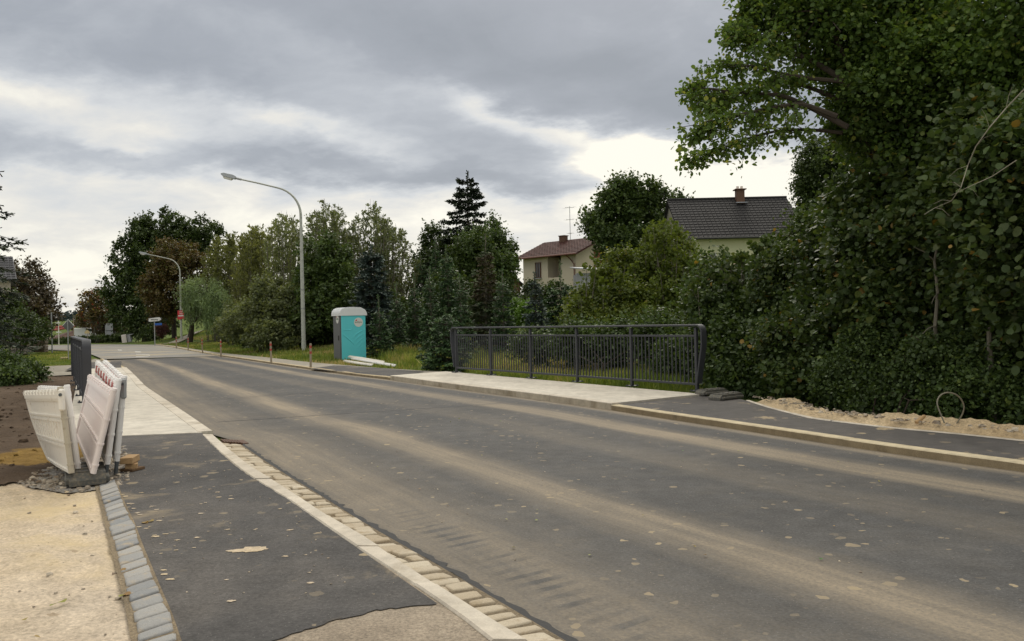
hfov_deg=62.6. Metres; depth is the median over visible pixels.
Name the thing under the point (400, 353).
tall weeds
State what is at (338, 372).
kerb
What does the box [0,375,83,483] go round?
soil bank
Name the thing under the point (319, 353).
verge grass
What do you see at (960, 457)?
kerb
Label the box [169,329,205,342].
lawn path
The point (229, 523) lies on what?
walk crumbs
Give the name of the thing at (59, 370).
side path
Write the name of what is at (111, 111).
sky
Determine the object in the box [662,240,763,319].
hazel bush
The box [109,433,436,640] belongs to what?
sidewalk
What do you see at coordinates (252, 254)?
willow bush
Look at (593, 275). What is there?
hazel bush
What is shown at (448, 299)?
spruce
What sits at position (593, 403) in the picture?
kerb
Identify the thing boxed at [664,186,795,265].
house
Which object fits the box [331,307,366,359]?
portable toilet
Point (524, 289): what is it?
shrub
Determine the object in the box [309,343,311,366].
bollard
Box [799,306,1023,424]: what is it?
bramble bush
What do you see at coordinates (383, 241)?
willow bush
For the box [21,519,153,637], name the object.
fallen leaves
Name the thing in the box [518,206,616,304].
house
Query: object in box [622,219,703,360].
hazel bush
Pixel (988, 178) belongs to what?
bare branch
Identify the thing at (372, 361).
plastic barrier
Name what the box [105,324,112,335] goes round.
notice board
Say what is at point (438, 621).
worn pavement
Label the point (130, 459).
wood block
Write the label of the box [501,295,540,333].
shrub
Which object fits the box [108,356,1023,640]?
road
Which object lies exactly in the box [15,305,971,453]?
ground
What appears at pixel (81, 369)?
bridge railing
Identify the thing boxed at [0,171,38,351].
spruce
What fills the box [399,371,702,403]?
bridge pavement
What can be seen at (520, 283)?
house
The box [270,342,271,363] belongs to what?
bollard
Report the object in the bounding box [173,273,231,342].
weeping willow
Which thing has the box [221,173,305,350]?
street lamp
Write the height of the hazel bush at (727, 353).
3.270 m
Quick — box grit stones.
[18,445,129,492]
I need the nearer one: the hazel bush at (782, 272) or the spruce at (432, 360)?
the hazel bush at (782, 272)
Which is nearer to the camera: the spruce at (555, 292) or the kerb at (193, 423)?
the kerb at (193, 423)
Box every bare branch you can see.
[914,234,940,365]
[924,88,1023,214]
[951,160,1016,197]
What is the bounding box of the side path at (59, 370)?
[43,359,121,375]
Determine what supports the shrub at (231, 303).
on the ground at (196, 341)
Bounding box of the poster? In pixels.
[178,310,183,319]
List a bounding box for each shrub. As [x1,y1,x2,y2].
[0,286,55,355]
[0,345,53,386]
[71,310,127,335]
[120,304,182,341]
[153,323,169,340]
[211,297,240,345]
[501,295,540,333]
[503,296,691,376]
[509,277,573,310]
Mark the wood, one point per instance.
(70, 316)
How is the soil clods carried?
on the soil bank
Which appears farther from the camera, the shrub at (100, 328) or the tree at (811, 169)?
the shrub at (100, 328)
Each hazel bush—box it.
[211,268,312,353]
[552,240,673,349]
[562,253,644,362]
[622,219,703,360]
[626,217,701,330]
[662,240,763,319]
[670,275,780,399]
[682,231,804,383]
[733,191,847,405]
[801,135,965,362]
[914,82,1023,423]
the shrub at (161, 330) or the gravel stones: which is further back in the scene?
the shrub at (161, 330)
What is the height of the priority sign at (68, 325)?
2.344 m
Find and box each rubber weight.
[65,461,109,486]
[695,387,728,394]
[708,391,743,400]
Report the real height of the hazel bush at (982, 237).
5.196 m
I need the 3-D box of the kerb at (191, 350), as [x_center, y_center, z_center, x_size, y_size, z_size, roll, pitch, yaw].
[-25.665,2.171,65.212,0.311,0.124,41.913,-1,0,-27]
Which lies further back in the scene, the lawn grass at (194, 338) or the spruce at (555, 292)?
the lawn grass at (194, 338)
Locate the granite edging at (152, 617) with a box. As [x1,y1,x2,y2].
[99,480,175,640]
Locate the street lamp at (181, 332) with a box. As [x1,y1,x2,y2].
[139,251,182,338]
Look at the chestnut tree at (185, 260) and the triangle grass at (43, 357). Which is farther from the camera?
the chestnut tree at (185, 260)
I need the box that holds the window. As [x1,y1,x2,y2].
[535,262,541,278]
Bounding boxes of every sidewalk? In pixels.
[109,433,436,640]
[620,395,1023,459]
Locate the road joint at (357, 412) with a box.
[192,385,540,421]
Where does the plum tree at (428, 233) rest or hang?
on the ground at (196, 341)
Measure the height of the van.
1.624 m
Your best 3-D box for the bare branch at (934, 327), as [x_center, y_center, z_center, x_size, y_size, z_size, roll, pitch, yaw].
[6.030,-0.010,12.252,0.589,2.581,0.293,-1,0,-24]
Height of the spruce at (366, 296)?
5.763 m
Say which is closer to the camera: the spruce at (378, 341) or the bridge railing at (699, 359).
the bridge railing at (699, 359)
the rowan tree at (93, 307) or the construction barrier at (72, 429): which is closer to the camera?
the construction barrier at (72, 429)
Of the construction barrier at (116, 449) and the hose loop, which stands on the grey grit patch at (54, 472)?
the construction barrier at (116, 449)
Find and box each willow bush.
[198,231,241,341]
[227,221,281,305]
[263,212,308,346]
[293,200,358,343]
[342,200,421,301]
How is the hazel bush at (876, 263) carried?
on the ground at (196, 341)
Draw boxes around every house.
[0,256,16,349]
[465,279,522,294]
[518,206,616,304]
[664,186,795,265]
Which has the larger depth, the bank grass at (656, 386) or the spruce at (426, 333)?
the spruce at (426, 333)
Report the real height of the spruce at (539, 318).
3.905 m
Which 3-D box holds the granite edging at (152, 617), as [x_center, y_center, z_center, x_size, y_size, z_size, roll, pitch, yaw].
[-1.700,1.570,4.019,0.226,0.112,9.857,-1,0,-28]
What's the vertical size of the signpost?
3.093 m
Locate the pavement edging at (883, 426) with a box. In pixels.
[746,400,1023,440]
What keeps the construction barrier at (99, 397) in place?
on the rubber weight at (82, 476)
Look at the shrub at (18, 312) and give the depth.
58.70 m
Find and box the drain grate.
[220,439,248,444]
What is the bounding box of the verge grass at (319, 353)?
[159,330,532,371]
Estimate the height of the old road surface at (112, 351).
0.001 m
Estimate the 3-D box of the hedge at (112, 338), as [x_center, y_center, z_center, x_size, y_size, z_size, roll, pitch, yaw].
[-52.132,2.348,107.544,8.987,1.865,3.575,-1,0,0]
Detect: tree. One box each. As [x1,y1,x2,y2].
[11,255,68,328]
[72,283,118,335]
[94,204,227,341]
[134,235,207,337]
[409,218,456,294]
[432,208,522,297]
[574,167,695,265]
[666,0,1023,189]
[785,134,855,218]
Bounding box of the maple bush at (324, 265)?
[282,228,365,345]
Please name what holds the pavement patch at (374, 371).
on the footpath
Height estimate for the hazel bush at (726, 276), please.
4.056 m
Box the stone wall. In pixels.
[7,339,47,353]
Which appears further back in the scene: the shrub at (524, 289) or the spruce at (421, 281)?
the shrub at (524, 289)
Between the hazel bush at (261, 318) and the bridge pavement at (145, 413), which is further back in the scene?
the hazel bush at (261, 318)
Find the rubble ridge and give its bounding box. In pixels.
[757,398,1023,439]
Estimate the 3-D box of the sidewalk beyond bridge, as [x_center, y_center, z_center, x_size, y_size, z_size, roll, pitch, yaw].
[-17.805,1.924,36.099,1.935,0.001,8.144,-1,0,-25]
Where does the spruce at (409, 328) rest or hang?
on the ground at (196, 341)
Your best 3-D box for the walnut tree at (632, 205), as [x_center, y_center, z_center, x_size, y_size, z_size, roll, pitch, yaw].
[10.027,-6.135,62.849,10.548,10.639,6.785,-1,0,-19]
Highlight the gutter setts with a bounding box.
[223,443,561,640]
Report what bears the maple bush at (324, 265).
on the ground at (196, 341)
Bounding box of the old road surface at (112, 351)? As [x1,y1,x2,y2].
[47,344,216,358]
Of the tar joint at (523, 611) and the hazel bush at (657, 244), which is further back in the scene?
the hazel bush at (657, 244)
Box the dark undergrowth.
[227,264,514,348]
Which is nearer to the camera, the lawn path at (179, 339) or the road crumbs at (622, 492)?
the road crumbs at (622, 492)
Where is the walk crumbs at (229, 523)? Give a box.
[126,446,393,593]
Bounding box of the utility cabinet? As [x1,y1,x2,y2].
[121,334,132,342]
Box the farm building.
[49,325,74,338]
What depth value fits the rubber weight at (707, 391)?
15.99 m
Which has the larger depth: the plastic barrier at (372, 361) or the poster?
the poster
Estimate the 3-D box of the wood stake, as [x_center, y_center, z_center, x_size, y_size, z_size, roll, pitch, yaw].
[5.282,1.277,10.900,0.166,0.046,0.053,-33,10,-17]
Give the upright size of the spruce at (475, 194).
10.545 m
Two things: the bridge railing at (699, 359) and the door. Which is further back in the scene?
the door
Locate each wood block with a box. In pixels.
[119,466,144,471]
[120,454,139,463]
[125,461,137,468]
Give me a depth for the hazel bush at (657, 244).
29.70 m
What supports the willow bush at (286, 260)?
on the ground at (196, 341)
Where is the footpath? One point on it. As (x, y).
(303, 363)
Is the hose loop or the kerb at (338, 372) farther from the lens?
the kerb at (338, 372)
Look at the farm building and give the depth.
117.55 m
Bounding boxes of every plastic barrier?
[343,360,373,365]
[348,355,384,361]
[351,357,395,366]
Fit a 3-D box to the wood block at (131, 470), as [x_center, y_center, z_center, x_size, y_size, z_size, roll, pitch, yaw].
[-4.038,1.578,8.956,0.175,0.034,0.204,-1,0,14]
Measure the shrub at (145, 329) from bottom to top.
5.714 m
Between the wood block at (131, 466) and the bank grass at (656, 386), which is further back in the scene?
the bank grass at (656, 386)
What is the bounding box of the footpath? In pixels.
[161,344,459,373]
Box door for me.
[333,317,340,358]
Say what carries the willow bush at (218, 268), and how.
on the ground at (196, 341)
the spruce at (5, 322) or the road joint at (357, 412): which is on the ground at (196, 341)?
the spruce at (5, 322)
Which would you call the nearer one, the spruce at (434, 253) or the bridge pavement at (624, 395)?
the bridge pavement at (624, 395)
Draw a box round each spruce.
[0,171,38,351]
[0,275,31,355]
[347,244,401,347]
[366,295,395,356]
[386,284,409,348]
[402,273,425,348]
[413,252,427,314]
[415,305,471,371]
[416,266,443,351]
[422,170,517,309]
[424,240,441,292]
[432,244,463,339]
[448,273,479,353]
[465,233,505,348]
[485,268,518,354]
[517,271,557,341]
[542,260,573,333]
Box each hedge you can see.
[43,336,69,343]
[69,332,133,342]
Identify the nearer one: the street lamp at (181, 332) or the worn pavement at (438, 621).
the worn pavement at (438, 621)
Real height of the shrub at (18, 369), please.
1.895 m
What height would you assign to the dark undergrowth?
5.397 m
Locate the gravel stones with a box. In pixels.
[1,494,121,634]
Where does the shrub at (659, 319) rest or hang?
on the ground at (196, 341)
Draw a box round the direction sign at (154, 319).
[148,317,161,344]
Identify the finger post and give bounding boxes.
[56,321,60,344]
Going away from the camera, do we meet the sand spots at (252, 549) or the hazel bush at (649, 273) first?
the sand spots at (252, 549)
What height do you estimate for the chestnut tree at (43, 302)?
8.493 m
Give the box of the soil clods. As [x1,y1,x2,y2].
[0,388,60,470]
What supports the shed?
on the ground at (196, 341)
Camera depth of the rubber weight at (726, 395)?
15.12 m
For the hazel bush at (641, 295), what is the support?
on the ground at (196, 341)
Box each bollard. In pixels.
[220,339,221,356]
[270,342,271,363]
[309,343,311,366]
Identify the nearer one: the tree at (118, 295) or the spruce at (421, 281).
the spruce at (421, 281)
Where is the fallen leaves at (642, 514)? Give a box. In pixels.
[419,418,878,558]
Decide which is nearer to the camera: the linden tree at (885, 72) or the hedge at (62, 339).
the linden tree at (885, 72)
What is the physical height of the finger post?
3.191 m
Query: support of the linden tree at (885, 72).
on the ground at (196, 341)
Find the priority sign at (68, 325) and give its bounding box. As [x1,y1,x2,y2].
[62,320,73,358]
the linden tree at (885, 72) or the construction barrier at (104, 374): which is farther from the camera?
the linden tree at (885, 72)
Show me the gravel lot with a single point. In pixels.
(91, 610)
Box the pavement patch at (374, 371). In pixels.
[311,365,422,375]
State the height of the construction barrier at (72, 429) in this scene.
0.872 m
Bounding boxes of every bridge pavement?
[72,368,201,435]
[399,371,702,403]
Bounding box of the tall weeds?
[366,338,573,371]
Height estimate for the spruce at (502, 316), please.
4.067 m
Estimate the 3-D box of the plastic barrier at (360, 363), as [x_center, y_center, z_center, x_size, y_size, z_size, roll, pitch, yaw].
[-6.007,1.625,32.481,0.301,0.104,3.995,-1,0,-28]
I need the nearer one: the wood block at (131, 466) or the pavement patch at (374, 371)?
the wood block at (131, 466)
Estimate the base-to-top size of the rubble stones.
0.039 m
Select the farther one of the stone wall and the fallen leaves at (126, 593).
the stone wall
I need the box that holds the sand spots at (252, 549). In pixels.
[120,492,313,601]
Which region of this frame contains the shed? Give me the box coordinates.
[570,267,596,290]
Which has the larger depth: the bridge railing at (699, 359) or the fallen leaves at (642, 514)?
the bridge railing at (699, 359)
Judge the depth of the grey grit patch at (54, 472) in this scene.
8.39 m
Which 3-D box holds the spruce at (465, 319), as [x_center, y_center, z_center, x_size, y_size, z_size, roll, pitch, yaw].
[-2.150,-0.092,36.000,1.586,3.897,1.413,-1,0,0]
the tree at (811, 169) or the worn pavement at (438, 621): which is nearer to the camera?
the worn pavement at (438, 621)
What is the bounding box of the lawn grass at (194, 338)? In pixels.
[134,330,219,342]
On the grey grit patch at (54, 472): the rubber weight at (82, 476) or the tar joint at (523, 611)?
the rubber weight at (82, 476)
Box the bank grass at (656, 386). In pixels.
[467,359,711,395]
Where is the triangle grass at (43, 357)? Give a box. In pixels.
[22,351,70,365]
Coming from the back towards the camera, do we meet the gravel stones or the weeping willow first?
the weeping willow
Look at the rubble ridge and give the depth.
11.03 m
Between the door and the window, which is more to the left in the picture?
the door
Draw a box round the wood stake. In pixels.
[915,415,925,423]
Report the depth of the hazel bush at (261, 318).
49.14 m
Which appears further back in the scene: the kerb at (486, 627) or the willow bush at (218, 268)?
the willow bush at (218, 268)
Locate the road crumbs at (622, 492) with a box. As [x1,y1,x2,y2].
[275,416,1001,572]
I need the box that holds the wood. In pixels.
[52,310,196,320]
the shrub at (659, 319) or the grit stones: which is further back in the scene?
the shrub at (659, 319)
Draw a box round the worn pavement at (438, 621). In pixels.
[272,560,488,640]
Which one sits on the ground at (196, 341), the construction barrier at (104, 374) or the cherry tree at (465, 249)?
the cherry tree at (465, 249)
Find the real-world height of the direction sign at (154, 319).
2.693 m
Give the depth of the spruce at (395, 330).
41.87 m
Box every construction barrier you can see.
[23,386,74,473]
[37,384,80,468]
[76,374,116,473]
[94,361,121,471]
[102,360,126,473]
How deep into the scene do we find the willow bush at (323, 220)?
54.40 m
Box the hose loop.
[936,392,964,423]
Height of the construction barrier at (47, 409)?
0.894 m
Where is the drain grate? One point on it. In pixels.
(232, 441)
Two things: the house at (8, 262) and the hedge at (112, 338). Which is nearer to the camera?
the house at (8, 262)
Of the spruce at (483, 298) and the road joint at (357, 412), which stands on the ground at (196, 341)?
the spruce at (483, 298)
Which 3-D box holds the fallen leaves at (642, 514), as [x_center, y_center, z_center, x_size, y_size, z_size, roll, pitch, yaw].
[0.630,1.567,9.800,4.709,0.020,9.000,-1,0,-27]
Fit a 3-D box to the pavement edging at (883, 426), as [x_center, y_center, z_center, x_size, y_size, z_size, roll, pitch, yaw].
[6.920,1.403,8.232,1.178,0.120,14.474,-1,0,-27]
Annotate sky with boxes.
[0,0,982,317]
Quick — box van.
[74,328,95,335]
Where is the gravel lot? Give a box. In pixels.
[0,482,130,640]
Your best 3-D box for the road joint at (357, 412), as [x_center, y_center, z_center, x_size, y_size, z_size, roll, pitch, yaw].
[-3.431,1.674,17.532,6.060,0.001,5.562,-1,0,-31]
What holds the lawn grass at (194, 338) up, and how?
on the ground at (196, 341)
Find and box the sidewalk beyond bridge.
[67,361,121,369]
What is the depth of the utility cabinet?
97.79 m
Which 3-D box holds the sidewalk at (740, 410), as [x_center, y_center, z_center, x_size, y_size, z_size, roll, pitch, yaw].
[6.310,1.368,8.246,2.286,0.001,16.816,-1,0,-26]
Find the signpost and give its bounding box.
[51,312,52,352]
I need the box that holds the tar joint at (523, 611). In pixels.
[243,444,577,640]
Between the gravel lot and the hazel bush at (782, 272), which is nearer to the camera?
the gravel lot
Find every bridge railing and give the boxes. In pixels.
[70,336,91,402]
[450,324,706,391]
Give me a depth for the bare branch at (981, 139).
9.61 m
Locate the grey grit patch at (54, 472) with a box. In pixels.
[18,445,129,492]
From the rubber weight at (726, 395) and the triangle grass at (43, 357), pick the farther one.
the triangle grass at (43, 357)
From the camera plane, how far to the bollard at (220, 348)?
45.02 m
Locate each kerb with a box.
[121,367,212,433]
[155,344,219,355]
[203,434,526,640]
[222,355,389,379]
[390,375,618,409]
[611,404,1023,471]
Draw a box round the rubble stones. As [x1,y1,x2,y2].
[753,396,1023,433]

